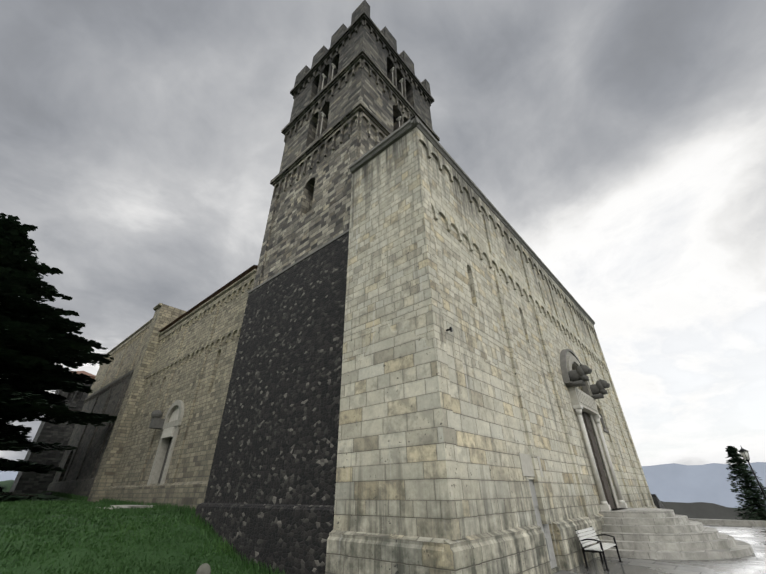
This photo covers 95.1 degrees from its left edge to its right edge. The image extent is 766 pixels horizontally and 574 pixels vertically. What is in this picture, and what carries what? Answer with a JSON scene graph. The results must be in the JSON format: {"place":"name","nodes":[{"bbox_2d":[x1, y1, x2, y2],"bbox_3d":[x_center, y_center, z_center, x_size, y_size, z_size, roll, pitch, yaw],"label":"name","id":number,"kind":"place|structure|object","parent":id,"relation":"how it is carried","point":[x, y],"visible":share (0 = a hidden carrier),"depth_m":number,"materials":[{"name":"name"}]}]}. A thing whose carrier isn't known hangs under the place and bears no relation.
{"place":"outdoors","nodes":[
{"label":"outdoors","id":0,"kind":"place"},
{"bbox_2d":[71,371,95,378],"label":"tower roof","id":1,"kind":"structure","parent":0,"point":[92,376],"depth_m":39.17,"materials":[{"name":"tile"}]},
{"bbox_2d":[0,490,284,573],"bbox_3d":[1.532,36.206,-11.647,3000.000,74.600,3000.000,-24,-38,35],"label":"terrain","id":2,"kind":"structure","parent":0,"point":[100,559],"depth_m":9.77,"materials":[{"name":"green plant"}]},
{"bbox_2d":[0,480,14,491],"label":"hedge bush","id":3,"kind":"object","parent":2,"relation":"on","point":[7,484],"visible":0.23,"depth_m":38.50,"materials":[{"name":"green plant"}]},
{"bbox_2d":[9,379,91,493],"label":"wall","id":4,"kind":"structure","parent":2,"relation":"on","point":[32,482],"depth_m":34.84,"materials":[{"name":"stone"}]},
{"bbox_2d":[0,213,116,502],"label":"foliage","id":5,"kind":"object","parent":2,"relation":"on","point":[38,341],"visible":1,"depth_m":24.47,"materials":[{"name":"green plant"}]},
{"bbox_2d":[52,375,131,481],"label":"wall","id":6,"kind":"structure","parent":2,"relation":"on","point":[92,453],"depth_m":28.98,"materials":[{"name":"stone"}]},
{"bbox_2d":[47,368,134,496],"bbox_3d":[-24.041,13.034,28.459,16.900,10.590,0.190,-24,-38,35],"label":"pilaster strip","id":7,"kind":"object","parent":6,"relation":"attached to","point":[81,487],"visible":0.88,"depth_m":27.93,"materials":[{"name":"stone"}]},
{"bbox_2d":[104,505,155,508],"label":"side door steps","id":8,"kind":"structure","parent":2,"relation":"on","point":[132,506],"depth_m":15.76,"materials":[{"name":"stone"}]},
{"bbox_2d":[87,304,186,502],"bbox_3d":[-19.913,13.290,32.609,18.200,15.300,12.250,-24,-38,35],"label":"wall section","id":9,"kind":"object","parent":2,"relation":"on","point":[164,315],"depth_m":24.79,"materials":[{"name":"stone"}]},
{"bbox_2d":[99,303,162,388],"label":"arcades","id":10,"kind":"object","parent":9,"relation":"attached to","point":[136,334],"visible":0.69,"depth_m":31.76,"materials":[{"name":"stone"}]},
{"bbox_2d":[111,280,253,485],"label":"nave wall","id":11,"kind":"structure","parent":2,"relation":"on","point":[197,456],"depth_m":19.15,"materials":[{"name":"beige stone"}]},
{"bbox_2d":[147,400,183,484],"bbox_3d":[-11.164,8.517,18.137,2.240,5.120,0.460,-24,-38,35],"label":"side door frame","id":12,"kind":"object","parent":11,"relation":"attached to","point":[156,469],"visible":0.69,"depth_m":18.27,"materials":[{"name":"stone"}]},
{"bbox_2d":[149,410,164,429],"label":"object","id":13,"kind":"object","parent":12,"relation":"attached to","point":[157,422],"visible":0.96,"depth_m":19.11,"materials":[{"name":"grey stone"}]},
{"bbox_2d":[158,437,172,482],"bbox_3d":[-10.991,8.666,18.275,1.700,5.000,0.100,-24,-38,35],"label":"side door leaf","id":14,"kind":"object","parent":11,"relation":"attached to","point":[165,459],"depth_m":18.39,"materials":[{"name":"brown wood"}]},
{"bbox_2d":[161,406,178,438],"bbox_3d":[-11.191,7.214,18.881,1.720,1.680,0.470,-24,-38,35],"label":"lunette","id":15,"kind":"object","parent":11,"relation":"attached to","point":[168,432],"visible":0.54,"depth_m":18.67,"materials":[{"name":"stone"}]},
{"bbox_2d":[104,269,256,511],"bbox_3d":[-11.771,6.652,19.545,13.360,12.370,0.200,-24,-38,35],"label":"wall base","id":16,"kind":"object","parent":11,"relation":"attached to","point":[192,493],"depth_m":16.73,"materials":[{"name":"beige stone"}]},
{"bbox_2d":[136,273,255,485],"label":"pilaster strips","id":17,"kind":"object","parent":11,"relation":"attached to","point":[206,309],"visible":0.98,"depth_m":19.93,"materials":[{"name":"beige stone"}]},
{"bbox_2d":[160,265,257,330],"bbox_3d":[-9.343,1.448,25.869,13.360,2.580,7.900,-24,-38,35],"label":"roof edge","id":18,"kind":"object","parent":11,"relation":"on","point":[234,280],"depth_m":21.83,"materials":[{"name":"stone"}]},
{"bbox_2d":[196,563,210,573],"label":"stone bollard","id":19,"kind":"object","parent":2,"relation":"on","point":[204,568],"visible":1,"depth_m":3.40,"materials":[{"name":"grey stone"}]},
{"bbox_2d":[195,503,334,573],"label":"wall base","id":20,"kind":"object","parent":2,"relation":"on","point":[289,538],"depth_m":9.88,"materials":[{"name":"grey stone"}]},
{"bbox_2d":[204,232,348,504],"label":"dark stone wall","id":21,"kind":"structure","parent":20,"relation":"on","point":[277,441],"depth_m":12.75,"materials":[{"name":"black stone"}]},
{"bbox_2d":[248,229,348,293],"bbox_3d":[-4.015,-0.969,15.922,7.630,0.120,0.200,-24,-38,35],"label":"ledge","id":22,"kind":"object","parent":21,"relation":"on","point":[308,255],"visible":0.29,"depth_m":15.47,"materials":[{"name":"stone"}]},
{"bbox_2d":[261,24,432,282],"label":"tower wall","id":23,"kind":"structure","parent":21,"relation":"on","point":[309,215],"depth_m":19.35,"materials":[{"name":"stone"}]},
{"bbox_2d":[270,11,439,185],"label":"tower cornices","id":24,"kind":"object","parent":23,"relation":"attached to","point":[359,105],"visible":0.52,"depth_m":21.82,"materials":[{"name":"grey stone"}]},
{"bbox_2d":[320,63,402,133],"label":"window columns","id":25,"kind":"structure","parent":23,"relation":"on","point":[391,70],"depth_m":23.70,"materials":[{"name":"white stone"}]},
{"bbox_2d":[294,0,430,94],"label":"battlements","id":26,"kind":"object","parent":23,"relation":"on","point":[364,5],"visible":0.08,"depth_m":25.41,"materials":[{"name":"grey stone"}]},
{"bbox_2d":[333,128,650,573],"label":"facade wall","id":27,"kind":"structure","parent":2,"relation":"on","point":[388,476],"depth_m":10.66,"materials":[{"name":"beige stone"}]},
{"bbox_2d":[349,115,594,324],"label":"roof cornice","id":28,"kind":"structure","parent":27,"relation":"attached to","point":[414,121],"depth_m":14.81,"materials":[{"name":"grey stone"}]},
{"bbox_2d":[325,505,656,573],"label":"wall base","id":29,"kind":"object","parent":27,"relation":"attached to","point":[520,550],"depth_m":7.72,"materials":[{"name":"beige stone"}]},
{"bbox_2d":[518,453,543,476],"bbox_3d":[4.542,5.473,10.743,0.050,0.600,1.600,-24,-38,35],"label":"plaque","id":30,"kind":"object","parent":27,"relation":"attached to","point":[526,464],"visible":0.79,"depth_m":10.51,"materials":[{"name":"stone"}]},
{"bbox_2d":[414,127,653,540],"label":"pilaster strips","id":31,"kind":"object","parent":27,"relation":"attached to","point":[452,502],"visible":1,"depth_m":12.28,"materials":[{"name":"beige stone"}]},
{"bbox_2d":[529,479,556,568],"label":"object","id":32,"kind":"structure","parent":27,"relation":"attached to","point":[545,529],"depth_m":10.07,"materials":[{"name":"grey metal"}]},
{"bbox_2d":[560,349,589,395],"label":"arch molding","id":33,"kind":"structure","parent":27,"relation":"attached to","point":[564,370],"depth_m":17.59,"materials":[{"name":"grey stone"}]},
{"bbox_2d":[566,363,591,386],"bbox_3d":[9.324,4.204,16.776,1.310,0.980,0.514,-24,-38,35],"label":"lion sculpture","id":34,"kind":"object","parent":27,"relation":"attached to","point":[578,376],"visible":0.73,"depth_m":16.58,"materials":[{"name":"grey stone"}]},
{"bbox_2d":[566,351,592,395],"bbox_3d":[10.126,4.462,18.507,0.350,2.080,4.160,-24,-38,35],"label":"lunette","id":35,"kind":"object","parent":27,"relation":"attached to","point":[570,358],"depth_m":18.36,"materials":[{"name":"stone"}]},
{"bbox_2d":[568,386,626,510],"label":"portal lintel jambs","id":36,"kind":"object","parent":27,"relation":"attached to","point":[583,399],"visible":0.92,"depth_m":17.07,"materials":[{"name":"beige stone"}]},
{"bbox_2d":[582,411,614,508],"bbox_3d":[9.971,8.044,16.587,0.160,4.160,2.096,-24,-38,35],"label":"portal door","id":37,"kind":"structure","parent":27,"relation":"in","point":[599,465],"depth_m":16.69,"materials":[{"name":"brown wood"}]},
{"bbox_2d":[590,379,609,399],"bbox_3d":[11.641,5.520,19.045,1.310,0.980,0.514,-24,-38,35],"label":"lion sculpture","id":38,"kind":"object","parent":27,"relation":"attached to","point":[598,390],"visible":0.77,"depth_m":18.82,"materials":[{"name":"grey stone"}]},
{"bbox_2d":[572,404,627,510],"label":"portal columns","id":39,"kind":"structure","parent":27,"relation":"attached to","point":[604,506],"depth_m":16.18,"materials":[{"name":"grey stone"}]},
{"bbox_2d":[599,414,608,432],"bbox_3d":[12.441,7.752,19.941,0.310,0.970,1.200,-24,-38,35],"label":"niche mullion","id":40,"kind":"object","parent":27,"relation":"attached to","point":[603,425],"visible":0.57,"depth_m":19.83},
{"bbox_2d":[651,494,665,508],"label":"stair parapet wall","id":41,"kind":"structure","parent":2,"relation":"on","point":[657,503],"depth_m":22.75,"materials":[{"name":"stone"}]},
{"bbox_2d":[553,525,765,573],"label":"piazza paving","id":42,"kind":"structure","parent":2,"relation":"on","point":[754,537],"depth_m":10.53,"materials":[{"name":"grey stone"}]},
{"bbox_2d":[575,526,622,569],"bbox_3d":[6.645,7.972,10.770,0.670,0.910,1.840,-24,-38,35],"label":"bench","id":43,"kind":"object","parent":42,"relation":"on","point":[600,547],"visible":0.94,"depth_m":10.68,"materials":[{"name":"white paint"}]},
{"bbox_2d":[738,445,765,499],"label":"lamp post","id":44,"kind":"object","parent":42,"relation":"on","point":[744,453],"visible":1,"depth_m":20.38,"materials":[{"name":"black metal"}]},
{"bbox_2d":[599,508,753,559],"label":"portal steps","id":45,"kind":"structure","parent":2,"relation":"on","point":[654,533],"depth_m":12.29,"materials":[{"name":"grey stone"}]},
{"bbox_2d":[688,518,765,526],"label":"wall","id":46,"kind":"structure","parent":2,"relation":"on","point":[758,523],"depth_m":21.96,"materials":[{"name":"stone"}]},
{"bbox_2d":[725,446,765,520],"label":"conifer tree","id":47,"kind":"object","parent":2,"relation":"on","point":[756,508],"visible":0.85,"depth_m":31.47,"materials":[{"name":"green plant"}]},
{"bbox_2d":[253,19,430,287],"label":"tower friezes","id":48,"kind":"object","parent":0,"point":[359,135],"visible":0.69,"depth_m":19.79,"materials":[{"name":"grey stone"}]},
{"bbox_2d":[0,462,765,507],"bbox_3d":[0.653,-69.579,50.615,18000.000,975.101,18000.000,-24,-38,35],"label":"mountain ridge","id":49,"kind":"structure","parent":0,"point":[705,483],"depth_m":6018.65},
{"bbox_2d":[0,0,765,465],"label":"sky","id":50,"kind":"structure","parent":0,"point":[623,141],"materials":[{"name":"grey"}]},
{"bbox_2d":[661,501,748,519],"bbox_3d":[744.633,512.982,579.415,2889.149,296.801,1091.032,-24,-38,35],"label":"hill ridge","id":51,"kind":"structure","parent":0,"point":[698,510],"depth_m":1067.69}
]}

